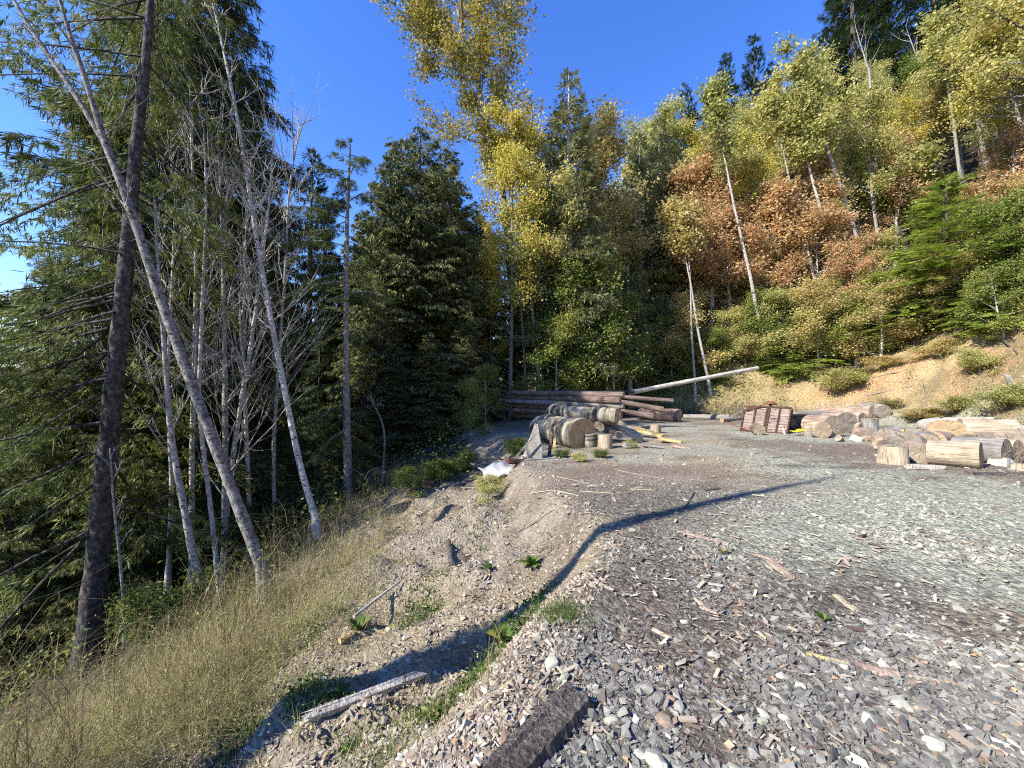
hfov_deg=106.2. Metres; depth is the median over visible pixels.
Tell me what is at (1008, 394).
shrub
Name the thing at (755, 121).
alder tree
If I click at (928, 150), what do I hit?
alder tree
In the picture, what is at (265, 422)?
cedar tree
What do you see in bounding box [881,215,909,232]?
leafy tree
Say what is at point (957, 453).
log
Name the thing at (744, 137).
alder tree
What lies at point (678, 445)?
wood slab
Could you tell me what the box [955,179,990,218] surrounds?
leafy tree
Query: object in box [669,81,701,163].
fir tree
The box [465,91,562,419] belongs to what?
birch tree
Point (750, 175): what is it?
alder tree
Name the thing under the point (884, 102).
alder tree
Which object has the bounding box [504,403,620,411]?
log
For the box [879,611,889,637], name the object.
stick
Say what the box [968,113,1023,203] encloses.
maple tree
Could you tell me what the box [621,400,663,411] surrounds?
log
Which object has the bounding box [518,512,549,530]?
stick
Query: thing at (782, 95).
alder tree
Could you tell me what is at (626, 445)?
firewood piece
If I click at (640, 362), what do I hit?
leafy tree
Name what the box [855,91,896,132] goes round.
alder tree
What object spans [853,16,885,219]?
dead tree
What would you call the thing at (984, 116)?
alder tree
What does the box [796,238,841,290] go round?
leafy tree
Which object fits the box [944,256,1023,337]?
leafy tree
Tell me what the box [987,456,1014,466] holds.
firewood piece
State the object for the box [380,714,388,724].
stone
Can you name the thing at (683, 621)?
stone
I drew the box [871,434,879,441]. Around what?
firewood piece
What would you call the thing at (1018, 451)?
log round
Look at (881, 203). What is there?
alder tree
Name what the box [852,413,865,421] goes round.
log round
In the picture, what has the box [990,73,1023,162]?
alder tree
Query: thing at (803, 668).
stone
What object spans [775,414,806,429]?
bin
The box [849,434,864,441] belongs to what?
firewood piece
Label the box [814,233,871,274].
leafy tree
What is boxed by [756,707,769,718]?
stone
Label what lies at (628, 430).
wood slab
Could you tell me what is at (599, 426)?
log round
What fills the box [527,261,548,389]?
fir tree
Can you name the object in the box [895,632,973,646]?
stick
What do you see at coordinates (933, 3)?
tree
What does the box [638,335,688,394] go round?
hemlock tree
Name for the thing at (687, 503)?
stick
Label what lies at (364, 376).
cedar tree
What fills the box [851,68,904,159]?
alder tree
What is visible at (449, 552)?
stick
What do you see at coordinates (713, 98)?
alder tree
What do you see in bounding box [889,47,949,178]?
alder tree
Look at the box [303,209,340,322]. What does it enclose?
fir tree
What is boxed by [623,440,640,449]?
shrub
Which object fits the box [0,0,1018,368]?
sky
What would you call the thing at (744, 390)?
bank grass
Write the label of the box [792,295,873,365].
leafy tree
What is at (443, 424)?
leafy tree
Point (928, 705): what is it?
gravel
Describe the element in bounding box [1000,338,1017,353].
stick
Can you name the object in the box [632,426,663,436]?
wood slab
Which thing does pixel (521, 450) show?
board
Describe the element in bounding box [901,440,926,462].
log round
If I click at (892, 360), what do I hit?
shrub
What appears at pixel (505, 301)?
fir tree
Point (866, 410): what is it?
log
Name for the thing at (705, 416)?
log
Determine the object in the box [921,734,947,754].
stone
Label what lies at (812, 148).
alder tree
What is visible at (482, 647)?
stick
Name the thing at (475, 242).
fir tree
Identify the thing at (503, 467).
plastic sheet
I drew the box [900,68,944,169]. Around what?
alder tree
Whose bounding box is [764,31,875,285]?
alder tree
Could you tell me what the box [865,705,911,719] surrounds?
bark piece
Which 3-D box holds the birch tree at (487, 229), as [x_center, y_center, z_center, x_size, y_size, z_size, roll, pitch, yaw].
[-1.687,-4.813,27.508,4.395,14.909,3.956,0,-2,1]
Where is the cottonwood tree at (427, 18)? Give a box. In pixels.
[370,0,555,390]
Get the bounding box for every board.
[470,463,486,467]
[514,434,535,457]
[904,464,945,469]
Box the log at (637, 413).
[621,409,652,418]
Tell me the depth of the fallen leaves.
2.16 m
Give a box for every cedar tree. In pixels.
[0,0,298,694]
[0,0,343,596]
[0,0,356,657]
[0,243,89,562]
[0,319,15,551]
[0,361,125,695]
[0,410,79,702]
[1,95,176,601]
[24,358,201,674]
[125,378,236,605]
[228,339,295,517]
[260,410,317,538]
[286,255,352,431]
[300,201,402,469]
[308,448,343,525]
[315,152,441,467]
[321,137,470,445]
[327,270,410,476]
[339,123,490,458]
[359,358,427,465]
[387,332,463,451]
[403,162,507,425]
[407,146,505,418]
[440,300,498,434]
[454,210,531,420]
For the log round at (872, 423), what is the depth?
15.28 m
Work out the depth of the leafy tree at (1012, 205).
21.74 m
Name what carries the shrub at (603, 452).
on the ground at (706, 439)
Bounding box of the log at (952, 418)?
[942,417,1001,420]
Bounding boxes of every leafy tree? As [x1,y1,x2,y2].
[434,419,447,442]
[447,375,496,436]
[465,360,511,425]
[504,246,648,389]
[507,304,596,390]
[575,278,661,389]
[618,315,662,367]
[645,309,702,377]
[647,286,733,370]
[647,309,665,362]
[672,318,700,357]
[683,324,739,370]
[696,303,725,340]
[699,293,724,326]
[701,304,760,365]
[714,320,740,352]
[715,295,796,365]
[721,328,760,367]
[738,283,806,355]
[746,281,841,360]
[761,272,794,321]
[768,283,806,346]
[772,272,880,367]
[789,236,831,277]
[789,275,848,335]
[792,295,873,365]
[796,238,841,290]
[801,285,902,366]
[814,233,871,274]
[819,289,879,362]
[823,273,941,365]
[826,268,870,292]
[836,195,868,231]
[839,216,870,263]
[841,265,899,322]
[843,224,931,285]
[843,245,913,302]
[859,200,886,230]
[866,301,929,351]
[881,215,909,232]
[890,206,937,249]
[906,210,949,258]
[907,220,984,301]
[915,190,971,226]
[916,253,957,294]
[919,171,968,210]
[919,246,1007,317]
[942,193,1020,265]
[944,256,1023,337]
[952,186,1023,297]
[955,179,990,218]
[957,192,992,225]
[965,154,1021,212]
[967,231,1017,287]
[976,195,997,236]
[978,147,1021,194]
[980,170,1023,237]
[998,227,1023,298]
[1013,218,1023,269]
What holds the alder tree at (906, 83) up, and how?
on the ground at (706, 439)
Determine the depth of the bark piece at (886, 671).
2.32 m
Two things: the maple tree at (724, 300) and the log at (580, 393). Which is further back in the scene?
the maple tree at (724, 300)
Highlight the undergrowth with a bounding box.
[0,259,1023,764]
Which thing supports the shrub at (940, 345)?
on the ground at (706, 439)
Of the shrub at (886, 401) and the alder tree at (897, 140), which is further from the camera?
the alder tree at (897, 140)
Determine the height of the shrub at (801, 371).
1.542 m
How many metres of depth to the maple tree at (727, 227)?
33.52 m
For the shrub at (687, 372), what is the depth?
31.99 m
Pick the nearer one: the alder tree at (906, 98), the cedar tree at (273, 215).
the cedar tree at (273, 215)
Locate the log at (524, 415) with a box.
[511,412,613,424]
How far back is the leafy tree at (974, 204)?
25.05 m
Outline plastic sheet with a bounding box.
[477,460,511,479]
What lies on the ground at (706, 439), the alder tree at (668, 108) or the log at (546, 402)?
the alder tree at (668, 108)
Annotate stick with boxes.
[338,630,354,643]
[353,580,400,617]
[445,539,453,565]
[475,643,488,651]
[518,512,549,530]
[530,490,579,495]
[579,472,635,476]
[579,491,613,493]
[630,488,653,490]
[652,627,672,639]
[684,492,694,508]
[722,577,736,600]
[832,594,858,611]
[858,371,898,380]
[864,386,911,395]
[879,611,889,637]
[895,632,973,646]
[921,379,926,405]
[960,722,1023,754]
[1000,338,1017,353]
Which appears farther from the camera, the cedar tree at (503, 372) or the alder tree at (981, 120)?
the alder tree at (981, 120)
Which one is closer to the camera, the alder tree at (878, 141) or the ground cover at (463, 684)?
the ground cover at (463, 684)
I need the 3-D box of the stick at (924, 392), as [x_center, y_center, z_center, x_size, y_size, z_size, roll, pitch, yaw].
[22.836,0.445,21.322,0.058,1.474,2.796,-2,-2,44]
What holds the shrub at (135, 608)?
on the ground at (706, 439)
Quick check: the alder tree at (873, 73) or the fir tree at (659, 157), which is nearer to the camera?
the fir tree at (659, 157)
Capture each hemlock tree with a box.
[622,373,652,388]
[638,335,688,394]
[759,329,808,384]
[777,316,848,380]
[835,171,1023,343]
[865,297,924,347]
[896,276,943,330]
[929,279,993,331]
[936,276,1018,340]
[957,230,1023,322]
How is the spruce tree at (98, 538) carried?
on the ground at (706, 439)
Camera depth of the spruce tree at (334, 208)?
12.42 m
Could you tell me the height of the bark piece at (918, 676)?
0.028 m
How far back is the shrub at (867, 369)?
25.80 m
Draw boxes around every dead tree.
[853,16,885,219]
[889,16,936,172]
[966,17,982,168]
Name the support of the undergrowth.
on the ground at (706, 439)
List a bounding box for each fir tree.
[0,319,32,465]
[202,126,298,442]
[245,206,322,460]
[251,146,354,460]
[262,190,297,389]
[279,283,314,392]
[292,298,341,485]
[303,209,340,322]
[470,209,507,384]
[493,246,526,386]
[501,108,590,389]
[505,344,535,390]
[509,66,642,388]
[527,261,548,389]
[593,216,665,409]
[610,133,690,388]
[624,116,709,322]
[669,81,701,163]
[698,106,711,131]
[716,50,745,144]
[740,34,778,119]
[765,60,784,102]
[811,0,862,102]
[818,0,937,187]
[832,0,962,145]
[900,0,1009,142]
[945,0,977,29]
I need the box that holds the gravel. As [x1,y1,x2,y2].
[198,445,1023,767]
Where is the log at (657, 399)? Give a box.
[621,395,673,402]
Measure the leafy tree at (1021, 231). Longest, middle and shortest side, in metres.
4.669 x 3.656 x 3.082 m
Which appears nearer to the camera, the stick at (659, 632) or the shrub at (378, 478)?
the stick at (659, 632)
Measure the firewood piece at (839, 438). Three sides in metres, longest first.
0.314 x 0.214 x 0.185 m
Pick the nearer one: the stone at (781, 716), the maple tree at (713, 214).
the stone at (781, 716)
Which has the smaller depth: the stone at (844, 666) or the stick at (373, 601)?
the stone at (844, 666)
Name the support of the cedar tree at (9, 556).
on the ground at (706, 439)
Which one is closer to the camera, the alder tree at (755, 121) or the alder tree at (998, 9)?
the alder tree at (998, 9)
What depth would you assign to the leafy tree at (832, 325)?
27.70 m
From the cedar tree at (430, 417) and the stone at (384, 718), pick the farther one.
the cedar tree at (430, 417)
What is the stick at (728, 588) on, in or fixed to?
on the ground at (706, 439)
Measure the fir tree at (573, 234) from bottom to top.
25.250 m
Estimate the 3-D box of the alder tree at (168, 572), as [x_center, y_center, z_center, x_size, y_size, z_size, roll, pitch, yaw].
[-8.429,-0.553,9.351,2.670,11.017,3.027,-1,-2,38]
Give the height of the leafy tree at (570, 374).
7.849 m
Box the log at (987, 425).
[957,418,1020,436]
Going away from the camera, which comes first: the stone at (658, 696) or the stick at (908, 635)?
the stone at (658, 696)
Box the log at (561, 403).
[552,401,566,405]
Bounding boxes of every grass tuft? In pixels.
[322,706,425,767]
[528,589,600,636]
[559,443,597,449]
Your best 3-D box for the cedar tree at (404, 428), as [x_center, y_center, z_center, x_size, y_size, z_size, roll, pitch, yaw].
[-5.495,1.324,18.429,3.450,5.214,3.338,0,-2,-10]
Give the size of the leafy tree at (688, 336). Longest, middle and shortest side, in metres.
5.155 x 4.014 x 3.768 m
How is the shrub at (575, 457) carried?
on the ground at (706, 439)
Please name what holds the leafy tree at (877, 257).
on the ground at (706, 439)
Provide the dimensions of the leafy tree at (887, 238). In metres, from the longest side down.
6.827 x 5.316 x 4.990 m
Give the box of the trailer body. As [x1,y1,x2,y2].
[725,401,793,433]
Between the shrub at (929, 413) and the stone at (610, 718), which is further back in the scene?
the shrub at (929, 413)
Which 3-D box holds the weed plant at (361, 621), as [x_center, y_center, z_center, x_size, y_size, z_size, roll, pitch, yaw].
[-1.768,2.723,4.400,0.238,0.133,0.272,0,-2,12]
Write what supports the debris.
on the ground at (706, 439)
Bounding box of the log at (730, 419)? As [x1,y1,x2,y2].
[720,416,744,421]
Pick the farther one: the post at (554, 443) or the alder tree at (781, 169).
the alder tree at (781, 169)
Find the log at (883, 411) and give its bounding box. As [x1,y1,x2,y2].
[858,402,891,417]
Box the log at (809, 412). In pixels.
[788,411,828,414]
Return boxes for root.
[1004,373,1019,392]
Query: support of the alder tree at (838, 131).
on the ground at (706, 439)
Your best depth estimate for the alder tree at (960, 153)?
41.23 m
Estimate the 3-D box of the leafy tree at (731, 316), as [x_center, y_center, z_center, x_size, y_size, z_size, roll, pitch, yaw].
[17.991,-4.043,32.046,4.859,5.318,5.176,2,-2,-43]
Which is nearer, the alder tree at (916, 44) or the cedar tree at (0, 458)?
the cedar tree at (0, 458)
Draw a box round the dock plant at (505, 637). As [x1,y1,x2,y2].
[485,621,520,649]
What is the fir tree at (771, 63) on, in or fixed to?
on the ground at (706, 439)
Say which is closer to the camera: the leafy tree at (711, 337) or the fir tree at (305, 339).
the fir tree at (305, 339)
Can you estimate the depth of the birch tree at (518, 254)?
25.48 m
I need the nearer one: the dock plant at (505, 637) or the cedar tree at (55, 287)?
the dock plant at (505, 637)
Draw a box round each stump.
[583,433,596,446]
[598,434,611,448]
[650,424,660,432]
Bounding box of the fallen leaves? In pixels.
[246,464,1020,762]
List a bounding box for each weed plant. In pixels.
[347,614,371,629]
[484,560,493,568]
[517,555,540,566]
[716,546,730,552]
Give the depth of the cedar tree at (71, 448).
9.32 m
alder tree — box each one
[57,22,272,588]
[79,129,221,593]
[80,58,320,584]
[139,71,303,518]
[152,116,313,555]
[167,98,248,596]
[170,73,350,544]
[180,0,322,538]
[563,125,660,389]
[566,88,660,389]
[603,109,650,202]
[616,103,681,205]
[631,86,696,206]
[652,188,713,395]
[656,191,714,402]
[669,113,720,190]
[685,68,772,369]
[710,90,773,170]
[715,138,767,236]
[724,122,784,286]
[729,149,780,321]
[734,88,778,156]
[743,58,816,280]
[746,123,782,169]
[754,171,846,281]
[756,149,782,224]
[758,152,775,177]
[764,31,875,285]
[767,160,817,272]
[768,137,781,165]
[769,139,818,201]
[773,82,788,123]
[775,76,842,285]
[776,39,860,200]
[797,142,865,235]
[809,89,836,127]
[814,100,874,223]
[823,131,877,258]
[830,79,931,285]
[833,143,872,239]
[844,53,900,122]
[848,81,898,217]
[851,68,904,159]
[853,158,937,269]
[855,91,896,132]
[862,60,905,126]
[874,110,922,223]
[875,120,920,238]
[875,136,973,232]
[884,64,951,145]
[886,93,933,149]
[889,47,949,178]
[893,45,963,190]
[895,26,933,58]
[896,43,932,170]
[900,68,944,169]
[902,0,971,182]
[913,68,972,183]
[915,64,968,175]
[928,0,1023,143]
[928,0,1023,262]
[931,31,995,180]
[937,20,1023,169]
[949,76,1010,152]
[951,0,1023,96]
[956,27,985,145]
[966,29,994,163]
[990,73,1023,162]
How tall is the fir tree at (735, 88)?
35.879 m
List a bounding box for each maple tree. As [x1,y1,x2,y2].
[643,150,743,337]
[653,175,741,352]
[656,129,771,352]
[665,156,804,337]
[667,266,704,314]
[677,248,751,312]
[711,172,820,318]
[715,221,782,296]
[728,238,789,308]
[729,190,809,301]
[762,194,885,288]
[766,147,884,285]
[819,233,877,295]
[852,128,944,280]
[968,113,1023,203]
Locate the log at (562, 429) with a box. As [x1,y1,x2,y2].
[529,414,595,447]
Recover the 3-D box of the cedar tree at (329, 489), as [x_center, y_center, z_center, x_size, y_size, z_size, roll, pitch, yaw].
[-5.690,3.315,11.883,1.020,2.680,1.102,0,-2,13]
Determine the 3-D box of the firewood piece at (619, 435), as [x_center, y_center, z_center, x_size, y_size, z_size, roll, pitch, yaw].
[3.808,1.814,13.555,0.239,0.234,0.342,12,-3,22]
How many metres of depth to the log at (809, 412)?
22.25 m
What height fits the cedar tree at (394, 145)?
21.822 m
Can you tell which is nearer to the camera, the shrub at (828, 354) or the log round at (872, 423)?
the log round at (872, 423)
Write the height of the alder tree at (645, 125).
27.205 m
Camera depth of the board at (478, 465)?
11.15 m
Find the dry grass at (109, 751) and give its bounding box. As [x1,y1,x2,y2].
[0,436,509,767]
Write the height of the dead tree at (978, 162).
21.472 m
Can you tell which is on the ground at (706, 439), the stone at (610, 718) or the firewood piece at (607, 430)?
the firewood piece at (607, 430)
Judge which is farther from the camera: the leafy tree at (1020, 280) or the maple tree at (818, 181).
the maple tree at (818, 181)
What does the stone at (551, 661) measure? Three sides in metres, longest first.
0.107 x 0.086 x 0.056 m
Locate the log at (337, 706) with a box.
[300,669,426,723]
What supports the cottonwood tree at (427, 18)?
on the ground at (706, 439)
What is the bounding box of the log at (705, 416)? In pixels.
[683,414,729,419]
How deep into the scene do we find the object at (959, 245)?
25.46 m
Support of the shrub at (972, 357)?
on the ground at (706, 439)
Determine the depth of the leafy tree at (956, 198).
32.56 m
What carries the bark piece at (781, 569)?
on the ground at (706, 439)
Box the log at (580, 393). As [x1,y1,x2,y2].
[492,391,624,397]
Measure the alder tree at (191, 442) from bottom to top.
14.326 m
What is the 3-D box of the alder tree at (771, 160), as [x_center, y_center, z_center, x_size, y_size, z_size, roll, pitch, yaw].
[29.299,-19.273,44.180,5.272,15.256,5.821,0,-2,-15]
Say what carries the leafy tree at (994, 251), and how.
on the ground at (706, 439)
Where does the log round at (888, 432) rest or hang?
on the ground at (706, 439)
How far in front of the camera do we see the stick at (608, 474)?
7.85 m
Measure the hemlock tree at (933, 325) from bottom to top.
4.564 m
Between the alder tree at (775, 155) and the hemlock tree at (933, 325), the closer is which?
the hemlock tree at (933, 325)
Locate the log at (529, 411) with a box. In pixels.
[499,407,622,419]
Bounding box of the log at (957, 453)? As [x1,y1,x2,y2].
[926,439,983,468]
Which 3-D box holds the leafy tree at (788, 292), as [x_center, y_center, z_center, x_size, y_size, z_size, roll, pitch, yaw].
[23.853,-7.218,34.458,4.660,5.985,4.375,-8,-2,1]
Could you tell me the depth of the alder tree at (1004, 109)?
26.85 m
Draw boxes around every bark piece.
[679,529,729,543]
[699,605,717,613]
[754,553,784,563]
[766,559,794,578]
[806,652,846,662]
[838,556,860,561]
[854,660,900,676]
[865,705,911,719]
[906,672,986,689]
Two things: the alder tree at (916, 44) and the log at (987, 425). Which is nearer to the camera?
the log at (987, 425)
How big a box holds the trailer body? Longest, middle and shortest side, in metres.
2.443 x 1.402 x 1.234 m
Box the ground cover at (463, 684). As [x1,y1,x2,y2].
[136,449,559,767]
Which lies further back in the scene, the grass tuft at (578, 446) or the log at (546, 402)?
the log at (546, 402)
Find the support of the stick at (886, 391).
on the ground at (706, 439)
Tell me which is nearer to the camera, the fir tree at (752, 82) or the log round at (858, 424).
the log round at (858, 424)
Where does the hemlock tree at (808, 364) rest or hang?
on the ground at (706, 439)
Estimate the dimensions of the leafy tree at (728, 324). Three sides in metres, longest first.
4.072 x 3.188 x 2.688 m
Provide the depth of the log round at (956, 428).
11.48 m
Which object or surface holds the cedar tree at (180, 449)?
on the ground at (706, 439)
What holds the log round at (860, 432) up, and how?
on the ground at (706, 439)
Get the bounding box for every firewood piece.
[603,426,615,435]
[616,432,622,438]
[622,442,637,447]
[834,435,844,441]
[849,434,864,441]
[862,436,870,441]
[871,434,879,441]
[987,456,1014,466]
[1009,463,1023,470]
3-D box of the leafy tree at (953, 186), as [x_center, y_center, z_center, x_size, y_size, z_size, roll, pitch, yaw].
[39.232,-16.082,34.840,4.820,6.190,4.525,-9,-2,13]
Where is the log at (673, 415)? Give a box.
[638,408,681,421]
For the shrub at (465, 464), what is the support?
on the ground at (706, 439)
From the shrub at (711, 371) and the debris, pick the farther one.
the shrub at (711, 371)
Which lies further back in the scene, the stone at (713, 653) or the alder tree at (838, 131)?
the alder tree at (838, 131)
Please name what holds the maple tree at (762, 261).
on the ground at (706, 439)
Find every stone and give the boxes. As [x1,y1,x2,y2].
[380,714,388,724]
[545,654,557,670]
[559,673,568,680]
[604,714,617,725]
[633,748,644,759]
[638,683,653,693]
[644,748,668,767]
[652,690,665,705]
[655,712,675,728]
[674,699,684,713]
[680,619,689,624]
[707,650,720,658]
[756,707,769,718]
[777,713,790,720]
[794,681,805,688]
[798,665,812,672]
[839,662,849,669]
[861,711,875,724]
[886,695,913,712]
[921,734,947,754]
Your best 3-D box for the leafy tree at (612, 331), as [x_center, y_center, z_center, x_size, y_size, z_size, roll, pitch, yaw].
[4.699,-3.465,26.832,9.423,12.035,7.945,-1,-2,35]
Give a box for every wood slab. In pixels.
[523,423,543,457]
[613,419,642,441]
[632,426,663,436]
[641,443,663,448]
[657,437,681,442]
[671,443,691,448]
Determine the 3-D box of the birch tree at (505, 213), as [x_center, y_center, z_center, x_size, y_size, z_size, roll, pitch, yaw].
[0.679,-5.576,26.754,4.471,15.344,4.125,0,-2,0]
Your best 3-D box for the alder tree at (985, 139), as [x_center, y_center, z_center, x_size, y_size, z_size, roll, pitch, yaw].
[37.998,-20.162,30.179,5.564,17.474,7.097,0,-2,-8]
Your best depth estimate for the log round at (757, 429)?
15.18 m
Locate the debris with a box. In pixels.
[107,427,1023,767]
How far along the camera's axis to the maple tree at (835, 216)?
30.02 m
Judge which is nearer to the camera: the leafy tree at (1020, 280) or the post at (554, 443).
the post at (554, 443)
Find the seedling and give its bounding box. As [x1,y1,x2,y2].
[813,611,830,620]
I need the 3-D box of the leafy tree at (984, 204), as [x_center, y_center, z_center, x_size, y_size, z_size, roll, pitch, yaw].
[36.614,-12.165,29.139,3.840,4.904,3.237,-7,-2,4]
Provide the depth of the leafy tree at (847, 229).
37.24 m
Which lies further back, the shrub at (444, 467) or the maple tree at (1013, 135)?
the maple tree at (1013, 135)
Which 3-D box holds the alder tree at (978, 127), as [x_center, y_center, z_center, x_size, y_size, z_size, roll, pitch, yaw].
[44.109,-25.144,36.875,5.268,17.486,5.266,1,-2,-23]
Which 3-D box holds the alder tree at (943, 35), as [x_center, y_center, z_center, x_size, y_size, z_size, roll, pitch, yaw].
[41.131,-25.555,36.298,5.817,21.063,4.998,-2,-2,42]
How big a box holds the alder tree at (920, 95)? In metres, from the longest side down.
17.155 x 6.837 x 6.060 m
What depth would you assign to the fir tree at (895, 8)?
56.92 m
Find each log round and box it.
[593,421,603,431]
[749,423,765,434]
[801,415,843,436]
[804,421,832,437]
[804,431,813,437]
[821,412,856,432]
[851,427,876,436]
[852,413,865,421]
[854,422,862,427]
[860,418,878,431]
[872,436,887,449]
[876,444,909,464]
[877,426,909,436]
[877,439,900,445]
[894,431,939,443]
[895,429,923,433]
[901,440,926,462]
[915,417,966,435]
[919,433,938,439]
[933,431,954,440]
[950,436,1012,462]
[972,432,993,437]
[990,432,1023,444]
[995,437,1023,462]
[1009,425,1023,440]
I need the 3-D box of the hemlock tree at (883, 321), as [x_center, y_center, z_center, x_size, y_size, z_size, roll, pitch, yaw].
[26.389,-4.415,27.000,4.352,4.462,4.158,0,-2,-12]
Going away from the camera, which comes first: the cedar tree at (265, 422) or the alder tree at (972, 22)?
the cedar tree at (265, 422)
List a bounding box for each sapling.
[93,443,137,648]
[360,388,385,483]
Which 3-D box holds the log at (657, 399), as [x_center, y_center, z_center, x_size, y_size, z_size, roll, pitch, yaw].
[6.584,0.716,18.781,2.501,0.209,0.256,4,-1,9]
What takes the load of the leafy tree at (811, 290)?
on the ground at (706, 439)
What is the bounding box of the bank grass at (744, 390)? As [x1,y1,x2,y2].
[580,265,1023,424]
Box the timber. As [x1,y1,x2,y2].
[479,682,597,767]
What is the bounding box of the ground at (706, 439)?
[0,107,1023,767]
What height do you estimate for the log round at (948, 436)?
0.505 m
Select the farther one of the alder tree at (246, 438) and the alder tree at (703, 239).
the alder tree at (703, 239)
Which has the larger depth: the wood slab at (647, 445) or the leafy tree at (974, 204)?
the leafy tree at (974, 204)
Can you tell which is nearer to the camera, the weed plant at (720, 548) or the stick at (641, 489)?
the weed plant at (720, 548)
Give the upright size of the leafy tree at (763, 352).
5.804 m
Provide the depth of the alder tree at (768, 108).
30.65 m
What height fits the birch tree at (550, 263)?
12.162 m
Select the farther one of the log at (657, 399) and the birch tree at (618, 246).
the birch tree at (618, 246)
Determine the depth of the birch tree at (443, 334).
22.66 m
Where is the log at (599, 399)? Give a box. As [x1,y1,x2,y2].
[499,395,621,403]
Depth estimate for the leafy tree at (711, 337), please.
31.49 m
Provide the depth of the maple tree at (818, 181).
31.23 m
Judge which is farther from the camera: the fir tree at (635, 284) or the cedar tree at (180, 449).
the fir tree at (635, 284)
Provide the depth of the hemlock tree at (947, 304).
23.45 m
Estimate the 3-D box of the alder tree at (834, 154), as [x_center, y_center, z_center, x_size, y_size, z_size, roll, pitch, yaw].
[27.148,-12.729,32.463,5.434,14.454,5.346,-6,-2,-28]
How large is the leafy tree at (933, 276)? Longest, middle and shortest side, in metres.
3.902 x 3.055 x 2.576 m
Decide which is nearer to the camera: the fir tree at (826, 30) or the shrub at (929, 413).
the shrub at (929, 413)
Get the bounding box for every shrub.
[95,560,225,656]
[370,469,395,485]
[391,464,430,499]
[418,457,460,480]
[446,445,483,470]
[471,471,508,504]
[502,433,526,457]
[554,449,569,457]
[569,452,589,464]
[593,448,608,457]
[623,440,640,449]
[671,359,705,379]
[696,368,746,384]
[745,356,787,371]
[765,362,817,380]
[808,365,871,391]
[812,342,839,357]
[844,365,882,375]
[854,354,910,369]
[875,396,905,408]
[890,406,948,419]
[897,336,963,360]
[927,393,979,411]
[948,345,1011,375]
[948,379,1023,411]
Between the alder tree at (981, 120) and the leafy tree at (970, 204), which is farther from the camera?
the alder tree at (981, 120)
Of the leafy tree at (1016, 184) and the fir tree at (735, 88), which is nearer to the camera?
the leafy tree at (1016, 184)
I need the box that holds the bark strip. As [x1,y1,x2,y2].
[966,472,1023,474]
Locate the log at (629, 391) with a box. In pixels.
[450,390,634,392]
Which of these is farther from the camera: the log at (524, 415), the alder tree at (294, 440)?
the log at (524, 415)
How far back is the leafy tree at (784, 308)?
31.44 m
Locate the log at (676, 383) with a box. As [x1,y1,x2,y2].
[631,366,758,394]
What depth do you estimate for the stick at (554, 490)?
6.67 m
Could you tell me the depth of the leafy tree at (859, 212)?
40.72 m
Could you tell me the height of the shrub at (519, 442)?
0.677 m
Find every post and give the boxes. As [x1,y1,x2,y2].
[547,434,552,455]
[552,437,555,451]
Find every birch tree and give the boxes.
[1,0,275,604]
[97,182,211,605]
[425,300,459,374]
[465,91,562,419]
[472,210,515,418]
[490,198,549,387]
[490,218,550,390]
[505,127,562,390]
[534,241,573,370]
[541,154,591,389]
[584,228,632,350]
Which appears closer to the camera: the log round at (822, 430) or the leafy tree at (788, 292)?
the log round at (822, 430)
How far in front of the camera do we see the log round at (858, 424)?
15.47 m
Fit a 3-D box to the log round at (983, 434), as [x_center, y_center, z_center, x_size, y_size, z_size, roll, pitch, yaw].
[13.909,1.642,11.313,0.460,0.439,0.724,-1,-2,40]
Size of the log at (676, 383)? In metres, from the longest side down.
9.170 x 0.481 x 0.264 m
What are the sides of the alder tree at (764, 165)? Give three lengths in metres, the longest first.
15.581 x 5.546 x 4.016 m
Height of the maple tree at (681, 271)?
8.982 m
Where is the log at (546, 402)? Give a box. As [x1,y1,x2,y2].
[495,399,624,408]
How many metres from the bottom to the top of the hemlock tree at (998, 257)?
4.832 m
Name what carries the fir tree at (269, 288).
on the ground at (706, 439)
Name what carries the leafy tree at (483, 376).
on the ground at (706, 439)
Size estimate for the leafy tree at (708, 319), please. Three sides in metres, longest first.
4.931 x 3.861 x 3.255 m
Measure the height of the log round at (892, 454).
0.435 m
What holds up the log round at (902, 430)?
on the ground at (706, 439)
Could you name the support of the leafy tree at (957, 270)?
on the ground at (706, 439)
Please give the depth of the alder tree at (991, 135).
39.87 m
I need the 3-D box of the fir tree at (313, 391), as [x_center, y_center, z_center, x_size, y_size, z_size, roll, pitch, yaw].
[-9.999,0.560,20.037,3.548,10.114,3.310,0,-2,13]
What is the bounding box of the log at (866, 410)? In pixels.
[815,405,877,418]
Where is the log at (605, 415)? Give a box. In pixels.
[546,405,619,423]
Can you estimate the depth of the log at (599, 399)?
18.73 m
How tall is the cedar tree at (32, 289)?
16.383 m
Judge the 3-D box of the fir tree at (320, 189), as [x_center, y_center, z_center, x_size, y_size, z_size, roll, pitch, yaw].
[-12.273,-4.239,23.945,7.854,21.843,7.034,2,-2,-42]
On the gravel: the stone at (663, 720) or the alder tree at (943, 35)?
the stone at (663, 720)
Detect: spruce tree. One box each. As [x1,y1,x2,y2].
[0,0,258,683]
[273,137,396,533]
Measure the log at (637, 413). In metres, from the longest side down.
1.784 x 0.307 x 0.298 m
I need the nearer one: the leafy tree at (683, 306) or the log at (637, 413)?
the log at (637, 413)
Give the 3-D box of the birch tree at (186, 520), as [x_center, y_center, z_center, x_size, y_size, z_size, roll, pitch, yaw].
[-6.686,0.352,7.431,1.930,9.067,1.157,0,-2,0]
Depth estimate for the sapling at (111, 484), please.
6.92 m
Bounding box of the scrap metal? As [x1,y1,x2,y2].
[505,458,523,463]

